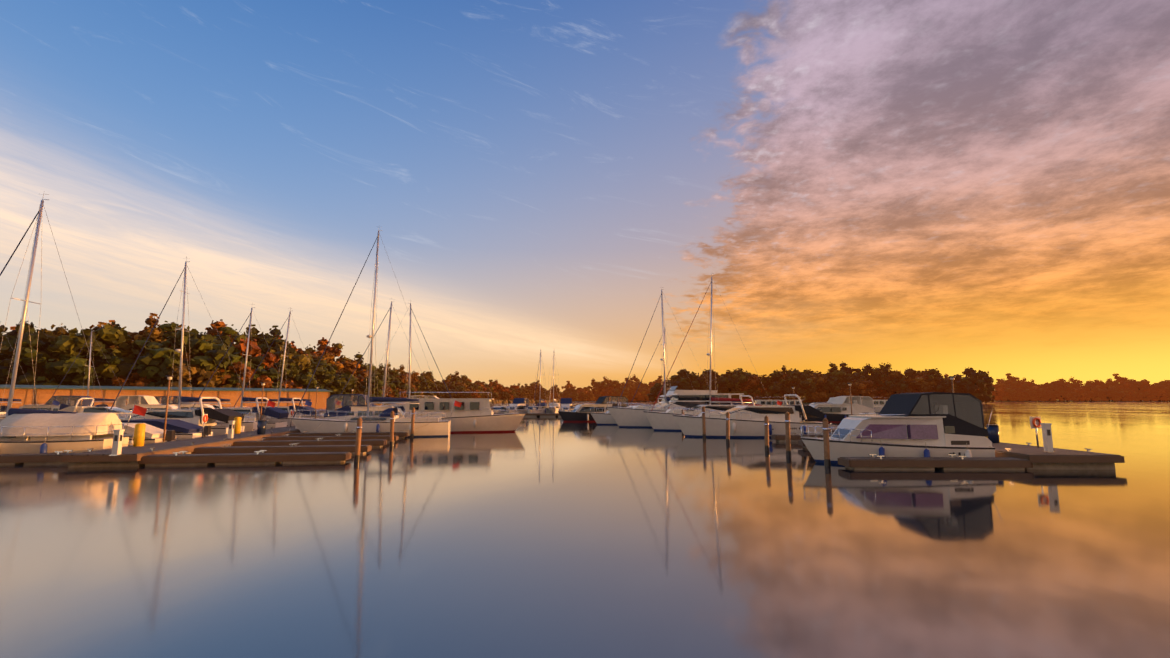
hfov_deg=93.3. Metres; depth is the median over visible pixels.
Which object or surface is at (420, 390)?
tree
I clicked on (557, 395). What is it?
tree
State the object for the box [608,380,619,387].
tree
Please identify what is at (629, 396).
tree
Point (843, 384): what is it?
tree
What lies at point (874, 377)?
tree
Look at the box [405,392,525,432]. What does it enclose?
steel cruiser
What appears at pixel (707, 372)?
tree
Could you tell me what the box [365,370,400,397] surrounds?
tree
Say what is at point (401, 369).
tree
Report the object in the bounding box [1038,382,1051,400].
tree
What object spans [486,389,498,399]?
tree
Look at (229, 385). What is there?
tree
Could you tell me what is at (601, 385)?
tree
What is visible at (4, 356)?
tree
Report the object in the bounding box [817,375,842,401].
tree
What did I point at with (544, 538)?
water
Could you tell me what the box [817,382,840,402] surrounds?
tree
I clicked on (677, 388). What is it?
tree
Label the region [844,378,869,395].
tree
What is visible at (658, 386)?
tree
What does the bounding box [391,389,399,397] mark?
tree
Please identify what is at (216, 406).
boat
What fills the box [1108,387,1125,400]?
tree
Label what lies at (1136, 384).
tree
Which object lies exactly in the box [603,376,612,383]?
tree
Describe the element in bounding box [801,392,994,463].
cabin cruiser
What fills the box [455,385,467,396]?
tree
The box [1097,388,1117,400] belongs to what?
tree
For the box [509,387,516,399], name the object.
tree
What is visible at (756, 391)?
tree
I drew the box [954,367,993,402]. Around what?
tree
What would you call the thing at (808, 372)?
tree
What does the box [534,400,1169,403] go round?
land
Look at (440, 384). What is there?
tree
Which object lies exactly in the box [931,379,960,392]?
tree
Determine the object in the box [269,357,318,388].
tree
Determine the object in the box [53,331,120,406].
sailboat
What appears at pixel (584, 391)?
tree
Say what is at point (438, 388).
tree
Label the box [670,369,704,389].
tree
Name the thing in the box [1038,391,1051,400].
tree
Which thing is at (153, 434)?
boat
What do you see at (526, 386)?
tree
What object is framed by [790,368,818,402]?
tree
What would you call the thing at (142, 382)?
tree
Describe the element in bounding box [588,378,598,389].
tree
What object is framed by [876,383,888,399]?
tree
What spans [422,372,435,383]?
tree
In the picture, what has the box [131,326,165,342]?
tree
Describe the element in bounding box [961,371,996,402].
tree
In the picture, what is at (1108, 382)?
tree
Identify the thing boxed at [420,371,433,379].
tree
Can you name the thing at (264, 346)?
tree
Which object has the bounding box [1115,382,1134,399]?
tree
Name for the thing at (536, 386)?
tree
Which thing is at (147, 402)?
motorboat
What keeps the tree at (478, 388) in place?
on the land
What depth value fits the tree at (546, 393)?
585.09 m
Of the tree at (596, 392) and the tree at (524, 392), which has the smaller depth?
the tree at (524, 392)
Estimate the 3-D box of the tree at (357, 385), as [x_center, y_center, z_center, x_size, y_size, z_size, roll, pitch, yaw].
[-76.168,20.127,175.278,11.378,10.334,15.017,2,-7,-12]
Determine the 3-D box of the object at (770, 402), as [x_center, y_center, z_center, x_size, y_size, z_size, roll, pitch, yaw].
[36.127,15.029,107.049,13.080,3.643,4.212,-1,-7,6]
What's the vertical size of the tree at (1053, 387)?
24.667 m
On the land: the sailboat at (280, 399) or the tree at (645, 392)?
the tree at (645, 392)
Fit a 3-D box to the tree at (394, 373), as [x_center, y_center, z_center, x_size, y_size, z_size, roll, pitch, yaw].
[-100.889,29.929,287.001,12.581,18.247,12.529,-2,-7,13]
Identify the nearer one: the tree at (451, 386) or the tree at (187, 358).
the tree at (187, 358)
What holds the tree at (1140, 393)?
on the land
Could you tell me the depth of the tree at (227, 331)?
133.26 m
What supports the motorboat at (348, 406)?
on the water
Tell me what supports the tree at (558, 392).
on the land
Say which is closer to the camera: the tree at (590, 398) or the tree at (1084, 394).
the tree at (590, 398)
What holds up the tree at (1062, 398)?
on the land
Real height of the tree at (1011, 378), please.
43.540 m
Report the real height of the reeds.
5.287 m
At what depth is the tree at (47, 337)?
94.68 m
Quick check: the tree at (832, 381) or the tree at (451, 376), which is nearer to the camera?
the tree at (832, 381)
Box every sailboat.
[0,194,146,453]
[0,323,59,421]
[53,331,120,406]
[105,257,275,431]
[187,303,311,425]
[233,308,340,418]
[290,230,461,436]
[335,302,427,411]
[341,304,450,405]
[532,350,549,412]
[547,356,560,412]
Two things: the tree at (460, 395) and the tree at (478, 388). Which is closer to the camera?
the tree at (460, 395)
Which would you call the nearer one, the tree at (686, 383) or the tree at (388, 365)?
the tree at (388, 365)
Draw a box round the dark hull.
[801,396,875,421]
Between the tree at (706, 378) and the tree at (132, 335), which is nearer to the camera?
the tree at (132, 335)
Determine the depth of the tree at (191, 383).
102.70 m
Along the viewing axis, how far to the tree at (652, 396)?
367.50 m
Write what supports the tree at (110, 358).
on the land
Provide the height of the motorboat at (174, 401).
3.570 m
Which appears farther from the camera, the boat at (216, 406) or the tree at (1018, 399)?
the tree at (1018, 399)
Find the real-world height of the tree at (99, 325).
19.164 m
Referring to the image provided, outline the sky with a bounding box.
[0,0,1169,391]
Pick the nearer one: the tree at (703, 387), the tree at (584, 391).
the tree at (703, 387)
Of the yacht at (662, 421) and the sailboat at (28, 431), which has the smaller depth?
the sailboat at (28, 431)
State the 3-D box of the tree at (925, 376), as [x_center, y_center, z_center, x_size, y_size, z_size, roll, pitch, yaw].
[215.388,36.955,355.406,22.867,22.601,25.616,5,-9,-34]
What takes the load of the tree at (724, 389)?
on the land
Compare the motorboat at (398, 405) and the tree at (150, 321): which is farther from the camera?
the tree at (150, 321)
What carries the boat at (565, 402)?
on the water
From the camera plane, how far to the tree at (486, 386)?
465.29 m
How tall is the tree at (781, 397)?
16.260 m
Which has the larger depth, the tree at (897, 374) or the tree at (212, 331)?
the tree at (897, 374)
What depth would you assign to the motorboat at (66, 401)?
57.81 m
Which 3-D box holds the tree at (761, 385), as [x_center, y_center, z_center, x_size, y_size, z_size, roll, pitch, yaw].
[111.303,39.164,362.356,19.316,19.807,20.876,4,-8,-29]
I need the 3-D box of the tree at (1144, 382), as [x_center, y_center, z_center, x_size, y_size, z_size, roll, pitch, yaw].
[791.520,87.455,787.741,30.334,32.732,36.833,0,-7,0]
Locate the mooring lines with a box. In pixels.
[108,414,1004,452]
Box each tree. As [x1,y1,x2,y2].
[0,321,37,341]
[0,325,9,337]
[0,329,81,380]
[0,330,45,359]
[0,332,100,385]
[21,321,139,384]
[36,327,69,335]
[48,342,142,385]
[49,323,67,336]
[51,373,101,385]
[67,320,123,348]
[93,322,130,342]
[112,373,154,386]
[125,333,135,358]
[128,331,138,341]
[129,326,232,381]
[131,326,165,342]
[132,321,180,358]
[136,360,199,386]
[139,313,176,338]
[150,363,224,387]
[179,352,230,387]
[186,332,264,369]
[187,380,216,387]
[198,319,234,345]
[209,369,250,386]
[213,324,238,344]
[214,365,247,387]
[220,361,273,387]
[231,324,260,344]
[235,338,280,374]
[246,365,283,387]
[253,325,282,345]
[258,334,294,354]
[260,341,312,374]
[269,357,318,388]
[272,380,304,388]
[274,335,313,360]
[302,355,330,381]
[305,337,343,363]
[305,344,315,351]
[306,365,349,398]
[311,352,345,372]
[314,357,357,399]
[332,341,354,361]
[340,360,368,377]
[351,377,364,399]
[352,352,377,371]
[352,373,363,400]
[354,374,383,400]
[355,384,394,399]
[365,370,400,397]
[373,363,384,374]
[378,362,390,372]
[387,369,400,377]
[389,374,411,395]
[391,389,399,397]
[393,365,405,374]
[393,387,406,397]
[395,372,418,395]
[410,371,419,383]
[410,385,421,397]
[413,379,436,397]
[418,375,440,389]
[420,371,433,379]
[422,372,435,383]
[432,385,442,396]
[433,380,447,388]
[434,391,444,397]
[441,388,450,397]
[442,371,462,382]
[448,384,465,391]
[449,389,458,397]
[450,376,461,383]
[454,381,472,391]
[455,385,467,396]
[455,389,462,397]
[460,375,469,386]
[470,385,484,397]
[471,389,480,397]
[482,391,490,397]
[483,383,493,390]
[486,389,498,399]
[495,384,510,396]
[497,391,510,400]
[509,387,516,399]
[519,389,530,399]
[521,384,533,390]
[527,390,535,399]
[529,381,541,389]
[531,384,544,391]
[533,392,543,400]
[540,389,549,400]
[551,388,562,397]
[554,392,560,399]
[561,381,575,392]
[563,391,569,397]
[570,392,578,400]
[577,389,587,393]
[578,392,587,400]
[586,390,593,400]
[587,394,593,400]
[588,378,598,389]
[591,387,598,394]
[596,381,606,392]
[599,390,611,400]
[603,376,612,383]
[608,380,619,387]
[612,385,628,400]
[621,378,635,391]
[625,374,638,383]
[625,391,633,400]
[630,391,641,400]
[632,384,644,400]
[640,389,649,400]
[647,386,660,401]
[654,380,680,400]
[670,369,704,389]
[670,377,684,389]
[672,370,692,388]
[691,384,709,400]
[699,374,713,387]
[702,369,717,383]
[711,371,741,397]
[716,368,750,398]
[718,370,739,392]
[741,374,766,401]
[742,388,763,401]
[752,374,765,399]
[762,370,797,399]
[774,381,794,399]
[781,365,791,376]
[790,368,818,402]
[794,384,811,401]
[798,371,827,402]
[803,369,813,375]
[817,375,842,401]
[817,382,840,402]
[823,362,852,382]
[830,363,856,376]
[834,388,851,395]
[838,381,846,395]
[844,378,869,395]
[846,379,877,399]
[848,368,861,374]
[854,372,878,398]
[859,364,883,390]
[869,363,893,390]
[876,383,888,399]
[881,370,914,399]
[881,378,910,398]
[901,368,940,392]
[913,369,928,392]
[914,373,937,387]
[925,368,941,390]
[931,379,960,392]
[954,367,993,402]
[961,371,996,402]
[991,383,1005,400]
[995,379,1008,400]
[1001,373,1018,383]
[1010,381,1027,391]
[1014,391,1024,400]
[1018,384,1039,400]
[1019,380,1038,400]
[1022,393,1029,400]
[1030,392,1042,400]
[1031,383,1048,400]
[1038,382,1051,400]
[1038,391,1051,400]
[1046,390,1057,400]
[1049,385,1059,392]
[1051,389,1066,400]
[1056,380,1071,400]
[1056,391,1071,400]
[1065,377,1083,386]
[1065,381,1084,400]
[1066,391,1080,400]
[1069,387,1087,400]
[1079,386,1094,400]
[1081,383,1104,400]
[1090,380,1105,390]
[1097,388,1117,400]
[1099,380,1115,400]
[1106,374,1127,382]
[1107,380,1128,391]
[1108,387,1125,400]
[1111,390,1129,400]
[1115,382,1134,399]
[1127,388,1139,400]
[1128,379,1152,400]
[1130,381,1148,400]
[1131,391,1144,400]
[1132,379,1152,395]
[1141,391,1155,400]
[1146,388,1167,400]
[1151,381,1166,400]
[1153,384,1169,400]
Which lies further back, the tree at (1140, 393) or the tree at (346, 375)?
the tree at (1140, 393)
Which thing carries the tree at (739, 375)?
on the land
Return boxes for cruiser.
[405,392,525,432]
[558,396,627,421]
[590,398,664,424]
[673,394,830,437]
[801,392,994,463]
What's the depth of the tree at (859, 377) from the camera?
364.96 m
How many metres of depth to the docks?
22.39 m
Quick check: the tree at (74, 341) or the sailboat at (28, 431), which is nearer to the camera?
the sailboat at (28, 431)
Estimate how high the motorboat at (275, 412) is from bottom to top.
3.311 m
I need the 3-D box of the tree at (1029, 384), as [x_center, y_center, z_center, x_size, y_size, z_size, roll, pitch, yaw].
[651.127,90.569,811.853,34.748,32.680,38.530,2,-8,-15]
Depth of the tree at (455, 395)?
344.94 m
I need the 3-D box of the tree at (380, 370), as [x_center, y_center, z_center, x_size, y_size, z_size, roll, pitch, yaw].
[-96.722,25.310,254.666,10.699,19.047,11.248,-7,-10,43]
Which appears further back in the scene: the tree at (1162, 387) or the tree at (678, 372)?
the tree at (1162, 387)
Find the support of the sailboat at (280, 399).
on the water
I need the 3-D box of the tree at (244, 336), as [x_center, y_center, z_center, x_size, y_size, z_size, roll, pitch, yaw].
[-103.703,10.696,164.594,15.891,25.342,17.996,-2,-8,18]
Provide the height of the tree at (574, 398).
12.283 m
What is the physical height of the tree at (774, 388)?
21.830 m
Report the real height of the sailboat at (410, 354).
13.768 m
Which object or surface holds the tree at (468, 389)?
on the land
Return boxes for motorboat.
[19,396,94,410]
[114,395,191,411]
[116,397,244,435]
[154,396,229,408]
[324,394,424,418]
[387,395,437,411]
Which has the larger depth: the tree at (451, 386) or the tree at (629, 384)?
the tree at (629, 384)
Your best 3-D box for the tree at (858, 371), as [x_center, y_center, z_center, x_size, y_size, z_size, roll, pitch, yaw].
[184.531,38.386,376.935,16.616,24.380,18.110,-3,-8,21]
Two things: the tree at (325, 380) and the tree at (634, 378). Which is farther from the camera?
the tree at (634, 378)
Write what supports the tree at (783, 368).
on the land
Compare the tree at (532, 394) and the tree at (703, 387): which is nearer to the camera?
the tree at (703, 387)
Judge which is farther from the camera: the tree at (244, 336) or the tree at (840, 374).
the tree at (840, 374)
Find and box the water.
[0,402,1169,657]
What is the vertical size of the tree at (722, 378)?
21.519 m
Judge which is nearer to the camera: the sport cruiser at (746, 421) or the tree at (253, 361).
the sport cruiser at (746, 421)
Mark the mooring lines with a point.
(679, 414)
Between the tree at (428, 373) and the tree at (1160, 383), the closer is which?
the tree at (428, 373)
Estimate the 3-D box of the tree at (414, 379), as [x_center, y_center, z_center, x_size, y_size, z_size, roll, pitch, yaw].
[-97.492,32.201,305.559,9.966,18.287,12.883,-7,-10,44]
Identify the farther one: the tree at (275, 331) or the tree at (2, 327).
the tree at (275, 331)
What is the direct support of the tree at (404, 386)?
on the land
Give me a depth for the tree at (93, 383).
96.46 m
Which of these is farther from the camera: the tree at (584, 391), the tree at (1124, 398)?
the tree at (1124, 398)
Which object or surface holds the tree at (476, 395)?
on the land
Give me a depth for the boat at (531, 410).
93.12 m
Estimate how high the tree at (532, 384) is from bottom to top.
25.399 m
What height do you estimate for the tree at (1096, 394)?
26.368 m
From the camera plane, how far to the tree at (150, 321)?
128.31 m
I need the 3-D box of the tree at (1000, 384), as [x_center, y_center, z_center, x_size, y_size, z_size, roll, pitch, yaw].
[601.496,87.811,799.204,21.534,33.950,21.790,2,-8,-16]
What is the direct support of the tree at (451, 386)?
on the land
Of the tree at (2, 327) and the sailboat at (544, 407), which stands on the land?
the tree at (2, 327)
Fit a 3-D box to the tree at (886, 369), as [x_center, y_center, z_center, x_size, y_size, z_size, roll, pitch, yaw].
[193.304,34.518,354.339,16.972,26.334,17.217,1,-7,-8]
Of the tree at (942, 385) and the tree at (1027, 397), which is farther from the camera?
the tree at (1027, 397)
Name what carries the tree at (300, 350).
on the land
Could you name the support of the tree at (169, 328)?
on the land
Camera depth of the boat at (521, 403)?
94.44 m
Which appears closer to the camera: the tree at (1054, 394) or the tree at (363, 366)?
the tree at (363, 366)
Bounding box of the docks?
[0,375,1124,469]
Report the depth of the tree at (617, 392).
741.79 m
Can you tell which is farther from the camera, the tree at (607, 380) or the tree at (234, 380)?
the tree at (607, 380)
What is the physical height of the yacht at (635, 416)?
3.720 m
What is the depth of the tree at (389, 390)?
188.09 m
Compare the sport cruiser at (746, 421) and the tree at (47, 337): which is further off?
the tree at (47, 337)
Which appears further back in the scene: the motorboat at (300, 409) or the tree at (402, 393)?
the tree at (402, 393)
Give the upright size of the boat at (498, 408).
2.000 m
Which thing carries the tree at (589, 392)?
on the land
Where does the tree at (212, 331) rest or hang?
on the land
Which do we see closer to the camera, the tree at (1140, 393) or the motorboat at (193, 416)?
the motorboat at (193, 416)
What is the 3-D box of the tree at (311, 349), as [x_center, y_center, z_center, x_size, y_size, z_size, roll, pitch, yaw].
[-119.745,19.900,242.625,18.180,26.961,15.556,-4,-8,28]
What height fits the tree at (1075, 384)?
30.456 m
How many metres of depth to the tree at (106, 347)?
106.28 m
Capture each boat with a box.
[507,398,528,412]
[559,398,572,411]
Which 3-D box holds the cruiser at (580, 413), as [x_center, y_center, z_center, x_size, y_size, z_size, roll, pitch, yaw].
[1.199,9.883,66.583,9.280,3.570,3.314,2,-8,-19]
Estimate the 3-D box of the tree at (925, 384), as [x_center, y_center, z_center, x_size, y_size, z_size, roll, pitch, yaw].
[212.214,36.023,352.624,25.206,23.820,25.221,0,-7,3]
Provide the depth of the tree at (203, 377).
100.70 m
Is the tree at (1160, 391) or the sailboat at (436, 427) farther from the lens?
the tree at (1160, 391)
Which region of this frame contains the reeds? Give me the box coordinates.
[319,399,560,411]
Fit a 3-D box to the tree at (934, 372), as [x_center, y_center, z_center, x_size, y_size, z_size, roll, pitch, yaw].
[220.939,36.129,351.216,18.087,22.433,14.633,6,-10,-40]
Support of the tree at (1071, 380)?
on the land
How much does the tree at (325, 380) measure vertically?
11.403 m
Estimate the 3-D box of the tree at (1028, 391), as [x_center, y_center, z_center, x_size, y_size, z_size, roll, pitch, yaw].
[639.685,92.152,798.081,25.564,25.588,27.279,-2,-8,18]
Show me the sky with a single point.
(949, 186)
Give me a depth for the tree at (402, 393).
227.90 m
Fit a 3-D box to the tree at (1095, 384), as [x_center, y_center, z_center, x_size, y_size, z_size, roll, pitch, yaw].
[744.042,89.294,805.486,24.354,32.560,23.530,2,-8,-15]
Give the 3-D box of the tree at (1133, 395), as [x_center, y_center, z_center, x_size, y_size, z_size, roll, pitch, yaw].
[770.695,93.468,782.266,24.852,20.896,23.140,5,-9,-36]
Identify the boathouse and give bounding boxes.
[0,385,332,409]
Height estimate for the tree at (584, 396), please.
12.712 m
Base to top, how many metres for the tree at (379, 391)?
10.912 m
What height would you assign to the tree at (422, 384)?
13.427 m
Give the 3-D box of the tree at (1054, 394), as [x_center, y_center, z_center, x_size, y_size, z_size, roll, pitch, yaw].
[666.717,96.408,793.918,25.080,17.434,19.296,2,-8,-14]
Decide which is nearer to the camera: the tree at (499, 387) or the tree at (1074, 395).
the tree at (499, 387)
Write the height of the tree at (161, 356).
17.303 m
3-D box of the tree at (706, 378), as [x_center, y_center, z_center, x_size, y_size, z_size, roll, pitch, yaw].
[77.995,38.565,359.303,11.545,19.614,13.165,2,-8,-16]
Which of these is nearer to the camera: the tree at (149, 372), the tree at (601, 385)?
the tree at (149, 372)
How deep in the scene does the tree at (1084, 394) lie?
781.65 m
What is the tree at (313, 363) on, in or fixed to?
on the land
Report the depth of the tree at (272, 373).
117.14 m
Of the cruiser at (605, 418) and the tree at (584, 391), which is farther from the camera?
the tree at (584, 391)
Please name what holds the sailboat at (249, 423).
on the water
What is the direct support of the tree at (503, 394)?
on the land
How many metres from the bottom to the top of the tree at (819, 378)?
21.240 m
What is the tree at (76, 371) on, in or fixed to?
on the land
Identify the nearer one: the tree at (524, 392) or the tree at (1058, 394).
the tree at (524, 392)
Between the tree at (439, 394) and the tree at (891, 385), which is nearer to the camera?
the tree at (439, 394)
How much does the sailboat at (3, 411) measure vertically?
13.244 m
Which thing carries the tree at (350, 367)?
on the land
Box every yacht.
[607,393,747,427]
[610,386,716,407]
[643,395,761,430]
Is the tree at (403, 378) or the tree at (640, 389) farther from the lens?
the tree at (640, 389)
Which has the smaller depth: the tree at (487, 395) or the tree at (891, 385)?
the tree at (891, 385)
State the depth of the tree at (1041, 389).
795.50 m
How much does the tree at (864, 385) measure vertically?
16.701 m
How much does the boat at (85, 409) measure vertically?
3.311 m
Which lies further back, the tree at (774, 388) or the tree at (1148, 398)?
the tree at (1148, 398)
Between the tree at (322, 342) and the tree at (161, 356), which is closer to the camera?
the tree at (161, 356)
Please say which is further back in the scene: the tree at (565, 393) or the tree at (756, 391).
the tree at (565, 393)
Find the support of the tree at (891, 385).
on the land
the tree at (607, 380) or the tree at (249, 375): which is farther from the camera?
the tree at (607, 380)
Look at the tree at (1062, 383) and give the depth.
803.24 m
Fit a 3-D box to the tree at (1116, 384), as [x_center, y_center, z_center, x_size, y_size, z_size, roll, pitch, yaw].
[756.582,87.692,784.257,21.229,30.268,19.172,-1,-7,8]
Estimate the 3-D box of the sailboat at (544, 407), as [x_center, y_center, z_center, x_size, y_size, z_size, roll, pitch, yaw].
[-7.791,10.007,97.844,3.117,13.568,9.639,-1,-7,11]
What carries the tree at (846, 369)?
on the land
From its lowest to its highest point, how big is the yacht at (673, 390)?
4.570 m
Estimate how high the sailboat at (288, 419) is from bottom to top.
12.568 m
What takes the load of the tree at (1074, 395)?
on the land
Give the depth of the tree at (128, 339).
113.65 m
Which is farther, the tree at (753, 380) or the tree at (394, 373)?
the tree at (753, 380)
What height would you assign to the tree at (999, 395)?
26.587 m
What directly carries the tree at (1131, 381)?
on the land
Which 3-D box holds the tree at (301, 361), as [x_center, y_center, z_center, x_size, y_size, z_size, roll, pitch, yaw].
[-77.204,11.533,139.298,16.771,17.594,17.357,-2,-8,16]
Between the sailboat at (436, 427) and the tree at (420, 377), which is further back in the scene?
the tree at (420, 377)
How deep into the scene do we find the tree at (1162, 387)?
765.62 m
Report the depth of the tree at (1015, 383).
807.56 m
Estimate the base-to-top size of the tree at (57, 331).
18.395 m
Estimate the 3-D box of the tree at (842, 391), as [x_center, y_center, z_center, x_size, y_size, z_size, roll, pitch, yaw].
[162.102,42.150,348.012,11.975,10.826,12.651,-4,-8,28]
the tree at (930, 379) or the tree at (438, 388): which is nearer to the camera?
the tree at (438, 388)
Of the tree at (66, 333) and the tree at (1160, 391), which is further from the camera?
the tree at (1160, 391)
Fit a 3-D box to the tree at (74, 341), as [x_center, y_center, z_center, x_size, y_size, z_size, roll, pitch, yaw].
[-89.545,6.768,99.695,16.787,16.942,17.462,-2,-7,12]
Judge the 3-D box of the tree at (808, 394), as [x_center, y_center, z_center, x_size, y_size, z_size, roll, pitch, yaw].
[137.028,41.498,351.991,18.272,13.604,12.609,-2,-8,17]
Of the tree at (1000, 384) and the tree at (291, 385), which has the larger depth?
the tree at (1000, 384)
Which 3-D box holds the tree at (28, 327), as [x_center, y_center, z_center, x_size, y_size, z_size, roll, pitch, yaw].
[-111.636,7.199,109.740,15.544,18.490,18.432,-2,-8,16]
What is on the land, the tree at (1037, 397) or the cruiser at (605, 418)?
the tree at (1037, 397)
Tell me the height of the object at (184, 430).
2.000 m
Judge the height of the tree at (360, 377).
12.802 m
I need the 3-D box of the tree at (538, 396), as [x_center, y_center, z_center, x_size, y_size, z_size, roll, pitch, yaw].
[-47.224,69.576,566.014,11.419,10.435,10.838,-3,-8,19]
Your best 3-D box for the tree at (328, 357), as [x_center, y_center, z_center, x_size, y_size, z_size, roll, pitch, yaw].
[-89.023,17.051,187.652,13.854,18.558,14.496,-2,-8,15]
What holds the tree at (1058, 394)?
on the land
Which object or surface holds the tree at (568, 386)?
on the land
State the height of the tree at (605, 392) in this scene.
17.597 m
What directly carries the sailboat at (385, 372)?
on the water
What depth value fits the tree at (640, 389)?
760.87 m
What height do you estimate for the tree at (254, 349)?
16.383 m
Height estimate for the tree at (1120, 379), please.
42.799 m
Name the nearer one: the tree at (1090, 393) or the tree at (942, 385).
the tree at (942, 385)
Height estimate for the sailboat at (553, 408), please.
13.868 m
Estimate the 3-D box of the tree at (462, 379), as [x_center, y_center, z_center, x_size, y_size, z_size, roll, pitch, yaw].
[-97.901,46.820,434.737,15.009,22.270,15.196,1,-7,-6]
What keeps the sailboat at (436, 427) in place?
on the water

